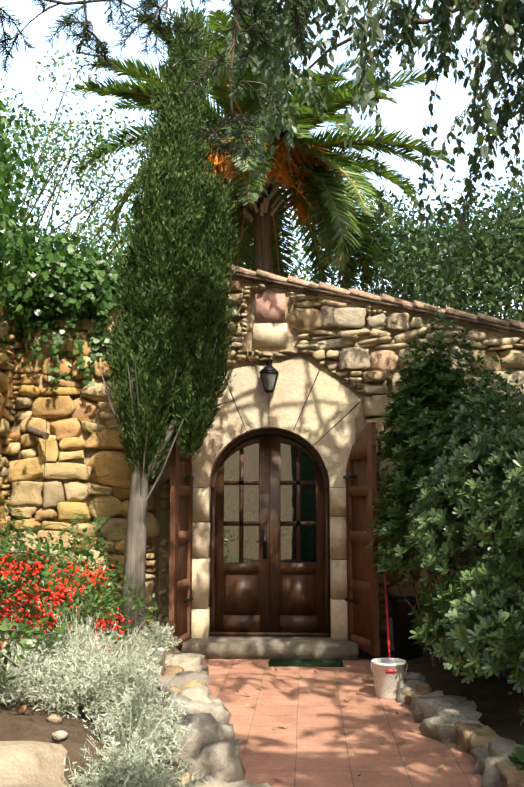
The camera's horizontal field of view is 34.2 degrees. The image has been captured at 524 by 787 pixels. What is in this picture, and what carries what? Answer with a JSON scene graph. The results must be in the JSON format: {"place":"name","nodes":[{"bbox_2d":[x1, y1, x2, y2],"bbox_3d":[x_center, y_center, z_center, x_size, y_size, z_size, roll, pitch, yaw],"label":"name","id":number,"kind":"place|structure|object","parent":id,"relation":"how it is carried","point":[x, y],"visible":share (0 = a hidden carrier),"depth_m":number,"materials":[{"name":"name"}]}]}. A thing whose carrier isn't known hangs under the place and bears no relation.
{"place":"outdoors","nodes":[
{"label":"outdoors","id":0,"kind":"place"},
{"bbox_2d":[0,608,185,786],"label":"bed soil","id":1,"kind":"structure","parent":0,"point":[29,723],"depth_m":4.62,"materials":[{"name":"brown soil"}]},
{"bbox_2d":[0,741,69,786],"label":"boulder","id":2,"kind":"object","parent":1,"relation":"on","point":[31,764],"visible":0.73,"depth_m":4.15,"materials":[{"name":"beige stone"}]},
{"bbox_2d":[0,501,125,629],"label":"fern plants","id":3,"kind":"object","parent":1,"relation":"on","point":[19,533],"depth_m":8.75,"materials":[{"name":"plant"}]},
{"bbox_2d":[0,580,207,786],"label":"shrub","id":4,"kind":"object","parent":1,"relation":"on","point":[80,675],"visible":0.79,"depth_m":4.99,"materials":[{"name":"plant"}]},
{"bbox_2d":[143,646,167,674],"bbox_3d":[-1.000,2.479,7.875,0.256,0.270,0.252,0,-7,3],"label":"stone","id":5,"kind":"object","parent":1,"relation":"on","point":[162,663],"visible":0.21,"depth_m":7.80,"materials":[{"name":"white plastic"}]},
{"bbox_2d":[98,0,248,639],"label":"cypress","id":6,"kind":"object","parent":1,"relation":"in","point":[175,306],"depth_m":9.14,"materials":[{"name":"green plant"}]},
{"bbox_2d":[17,618,512,761],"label":"bed pebbles","id":7,"kind":"object","parent":1,"relation":"on","point":[59,734],"visible":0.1,"depth_m":4.69,"materials":[{"name":"beige stone"}]},
{"bbox_2d":[0,0,318,168],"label":"pine branches","id":8,"kind":"object","parent":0,"point":[238,83],"depth_m":5.75,"materials":[{"name":"green plant"}]},
{"bbox_2d":[0,0,523,317],"label":"sky","id":9,"kind":"structure","parent":0,"point":[412,112],"materials":[{"name":"white"}]},
{"bbox_2d":[179,635,357,659],"bbox_3d":[0.082,2.914,9.802,2.000,0.170,0.740,0,-7,3],"label":"doorstep","id":10,"kind":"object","parent":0,"point":[243,647],"depth_m":9.45,"materials":[{"name":"grey stone"}]},
{"bbox_2d":[259,359,278,392],"bbox_3d":[0.086,-0.221,10.081,0.224,0.420,0.242,0,-7,3],"label":"wall lantern","id":11,"kind":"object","parent":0,"point":[268,368],"depth_m":9.99,"materials":[{"name":"black metal"}]},
{"bbox_2d":[253,323,286,346],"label":"stone block","id":12,"kind":"structure","parent":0,"point":[269,334],"depth_m":10.25,"materials":[{"name":"beige stone"}]},
{"bbox_2d":[158,279,523,653],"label":"wall mortar","id":13,"kind":"object","parent":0,"point":[293,333],"visible":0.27,"depth_m":10.22,"materials":[{"name":"brown concrete"}]},
{"bbox_2d":[203,659,482,786],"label":"path paving","id":14,"kind":"structure","parent":0,"point":[311,745],"depth_m":6.43,"materials":[{"name":"tile"}]},
{"bbox_2d":[19,619,505,779],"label":"fallen leaves","id":15,"kind":"object","parent":14,"relation":"on","point":[22,709],"visible":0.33,"depth_m":6.50,"materials":[{"name":"brown plant"}]},
{"bbox_2d":[268,659,343,666],"bbox_3d":[0.472,2.911,9.197,0.800,0.014,0.380,0,-7,3],"label":"door mat","id":16,"kind":"object","parent":14,"relation":"on","point":[306,662],"depth_m":9.14,"materials":[{"name":"green fabric"}]},
{"bbox_2d":[370,658,407,698],"bbox_3d":[1.142,2.564,7.652,0.334,0.310,0.316,0,-7,3],"label":"bucket","id":17,"kind":"object","parent":14,"relation":"on","point":[387,685],"visible":0.96,"depth_m":7.54,"materials":[{"name":"plastic"}]},
{"bbox_2d":[382,539,390,657],"bbox_3d":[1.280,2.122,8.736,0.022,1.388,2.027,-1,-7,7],"label":"broom handle","id":18,"kind":"object","parent":17,"relation":"in","point":[387,620],"visible":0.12,"depth_m":8.52,"materials":[{"name":"red plastic"}]},
{"bbox_2d":[385,670,395,672],"bbox_3d":[1.134,2.456,7.516,0.090,0.027,0.006,0,-7,3],"label":"bucket label","id":19,"kind":"object","parent":17,"relation":"attached to","point":[390,671],"visible":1,"depth_m":7.51,"materials":[{"name":"red plastic"}]},
{"bbox_2d":[190,0,523,287],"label":"shade tree","id":20,"kind":"object","parent":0,"point":[438,41],"depth_m":7.62,"materials":[{"name":"green plant"}]},
{"bbox_2d":[358,654,378,659],"bbox_3d":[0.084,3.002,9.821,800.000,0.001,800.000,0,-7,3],"label":"ground","id":21,"kind":"structure","parent":0,"point":[365,657],"depth_m":9.56,"materials":[{"name":"soil"}]},
{"bbox_2d":[0,296,159,629],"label":"wall mortar","id":22,"kind":"object","parent":21,"relation":"on","point":[84,435],"depth_m":10.22,"materials":[{"name":"brown concrete"}]},
{"bbox_2d":[25,426,48,439],"bbox_3d":[-2.696,0.460,10.119,0.484,0.207,0.090,-7,-10,43],"label":"beam stub","id":23,"kind":"object","parent":22,"relation":"attached to","point":[37,433],"visible":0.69,"depth_m":10.03,"materials":[{"name":"brown wood"}]},
{"bbox_2d":[41,316,49,528],"bbox_3d":[-2.592,0.777,10.159,0.038,3.900,0.008,0,-7,3],"label":"cable","id":24,"kind":"object","parent":22,"relation":"attached to","point":[46,420],"visible":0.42,"depth_m":10.21,"materials":[{"name":"black plastic"}]},
{"bbox_2d":[0,100,126,389],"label":"ivy","id":25,"kind":"object","parent":22,"relation":"on","point":[48,273],"depth_m":10.05,"materials":[{"name":"green plant"}]},
{"bbox_2d":[56,318,72,366],"bbox_3d":[-1.701,0.906,9.970,1.628,4.203,0.317,0,-7,3],"label":"vine stem","id":26,"kind":"object","parent":22,"relation":"attached to","point":[57,355],"visible":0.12,"depth_m":10.31,"materials":[{"name":"plant"}]},
{"bbox_2d":[0,290,161,628],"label":"garden wall stones","id":27,"kind":"object","parent":22,"relation":"attached to","point":[108,468],"visible":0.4,"depth_m":10.13,"materials":[{"name":"beige stone"}]},
{"bbox_2d":[0,532,165,682],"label":"flowering shrub","id":28,"kind":"object","parent":21,"relation":"on","point":[23,624],"depth_m":5.64,"materials":[{"name":"plant"}]},
{"bbox_2d":[0,546,130,655],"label":"flowers","id":29,"kind":"object","parent":28,"relation":"attached to","point":[38,596],"visible":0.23,"depth_m":5.73,"materials":[{"name":"red plant"}]},
{"bbox_2d":[0,48,202,274],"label":"tree","id":30,"kind":"object","parent":21,"relation":"on","point":[57,147],"depth_m":16.90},
{"bbox_2d":[42,144,371,292],"bbox_3d":[-1.590,-1.488,25.729,11.307,13.006,8.226,0,-7,3],"label":"tree","id":31,"kind":"object","parent":21,"relation":"on","point":[121,250],"depth_m":24.56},
{"bbox_2d":[72,0,456,291],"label":"date palm","id":32,"kind":"object","parent":21,"relation":"on","point":[353,169],"depth_m":16.79,"materials":[{"name":"green plant"}]},
{"bbox_2d":[241,168,283,222],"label":"palm frond stubs","id":33,"kind":"object","parent":32,"relation":"attached to","point":[264,204],"visible":0.35,"depth_m":17.61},
{"bbox_2d":[76,12,452,288],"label":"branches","id":34,"kind":"object","parent":32,"relation":"attached to","point":[282,160],"visible":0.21,"depth_m":16.63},
{"bbox_2d":[209,446,329,572],"bbox_3d":[0.161,1.605,11.510,2.400,3.200,2.000,0,-7,3],"label":"interior","id":35,"kind":"object","parent":21,"relation":"on","point":[324,531],"depth_m":10.44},
{"bbox_2d":[157,648,523,786],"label":"path edging rocks","id":36,"kind":"object","parent":21,"relation":"on","point":[212,750],"visible":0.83,"depth_m":5.96,"materials":[{"name":"beige stone"}]},
{"bbox_2d":[285,175,522,318],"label":"tree","id":37,"kind":"object","parent":21,"relation":"on","point":[405,219],"depth_m":24.34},
{"bbox_2d":[359,311,491,666],"bbox_3d":[1.734,1.016,9.006,1.426,3.746,1.399,0,-7,3],"label":"tall shrub","id":38,"kind":"object","parent":21,"relation":"on","point":[408,417],"depth_m":8.87,"materials":[{"name":"green plant"}]},
{"bbox_2d":[332,158,523,322],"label":"tree","id":39,"kind":"object","parent":21,"relation":"on","point":[494,246],"depth_m":16.70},
{"bbox_3d":[2.185,0.994,12.998,6.500,4.792,6.000,0,-7,3],"label":"house","id":40,"kind":"object","parent":21,"relation":"on","visible":0},
{"bbox_2d":[256,294,284,322],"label":"stone block","id":41,"kind":"structure","parent":40,"relation":"attached to","point":[270,308],"depth_m":10.29,"materials":[{"name":"stone"}]},
{"bbox_2d":[190,357,360,638],"bbox_3d":[0.041,1.297,10.171,2.297,3.462,0.343,0,-7,3],"label":"stone door surround","id":42,"kind":"object","parent":40,"relation":"attached to","point":[331,402],"visible":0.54,"depth_m":10.10,"materials":[{"name":"beige stone"}]},
{"bbox_2d":[168,431,192,649],"bbox_3d":[-0.913,1.614,9.646,0.062,2.510,0.700,-1,-7,11],"label":"shutter","id":43,"kind":"object","parent":42,"relation":"attached to","point":[180,559],"visible":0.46,"depth_m":9.58,"materials":[{"name":"brown wood"}]},
{"bbox_2d":[184,475,193,602],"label":"shutter hinges","id":44,"kind":"object","parent":42,"relation":"attached to","point":[191,598],"visible":0.4,"depth_m":9.80,"materials":[{"name":"black metal"}]},
{"bbox_2d":[210,429,329,636],"bbox_3d":[0.094,1.647,10.191,1.414,2.442,0.130,0,-7,3],"label":"double door","id":45,"kind":"structure","parent":42,"relation":"attached to","point":[271,595],"depth_m":10.12,"materials":[{"name":"brown wood"}]},
{"bbox_2d":[256,530,266,558],"bbox_3d":[-0.007,1.801,10.121,0.126,0.340,0.064,0,-7,3],"label":"door handle","id":46,"kind":"object","parent":45,"relation":"attached to","point":[264,541],"visible":1,"depth_m":10.14,"materials":[{"name":"black metal"}]},
{"bbox_2d":[224,443,315,562],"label":"window panes","id":47,"kind":"object","parent":45,"relation":"attached to","point":[288,507],"visible":1,"depth_m":10.22,"materials":[{"name":"clear glass"}]},
{"bbox_2d":[192,373,358,599],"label":"mortar joints","id":48,"kind":"object","parent":42,"relation":"attached to","point":[293,430],"depth_m":10.13,"materials":[{"name":"beige concrete"}]},
{"bbox_2d":[343,475,358,603],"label":"shutter hinges","id":49,"kind":"object","parent":42,"relation":"attached to","point":[348,599],"visible":0.46,"depth_m":9.73,"materials":[{"name":"black metal"}]},
{"bbox_2d":[346,422,379,656],"bbox_3d":[1.119,1.602,9.555,0.062,2.510,0.700,2,-8,-18],"label":"shutter","id":50,"kind":"object","parent":42,"relation":"attached to","point":[362,584],"visible":0.92,"depth_m":9.51,"materials":[{"name":"brown wood"}]},
{"bbox_2d":[158,281,523,653],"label":"house wall stones","id":51,"kind":"object","parent":40,"relation":"attached to","point":[307,318],"visible":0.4,"depth_m":10.09,"materials":[{"name":"beige stone"}]},
{"bbox_3d":[2.226,-0.940,10.210,6.869,1.536,0.150,0,-7,3],"label":"verge mortar bed","id":52,"kind":"object","parent":40,"relation":"attached to","visible":0},
{"bbox_2d":[226,265,523,336],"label":"roof tiles","id":53,"kind":"object","parent":52,"relation":"on","point":[391,299],"visible":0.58,"depth_m":10.19,"materials":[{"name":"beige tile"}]},
{"bbox_2d":[374,640,523,745],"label":"bed soil","id":54,"kind":"structure","parent":0,"point":[493,700],"depth_m":7.39,"materials":[{"name":"brown soil"}]},
{"bbox_2d":[390,596,424,659],"bbox_3d":[1.609,2.573,9.343,0.390,0.670,0.390,0,-7,3],"label":"bin","id":55,"kind":"object","parent":54,"relation":"on","point":[405,648],"visible":0.62,"depth_m":9.20,"materials":[{"name":"black plastic"}]},
{"bbox_2d":[370,356,523,724],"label":"pittosporum shrub","id":56,"kind":"object","parent":54,"relation":"on","point":[486,591],"depth_m":7.32,"materials":[{"name":"green plant"}]},
{"bbox_2d":[508,745,523,769],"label":"plant leaves","id":57,"kind":"object","parent":54,"relation":"on","point":[517,757],"visible":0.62,"depth_m":5.09,"materials":[{"name":"green plant"}]}
]}

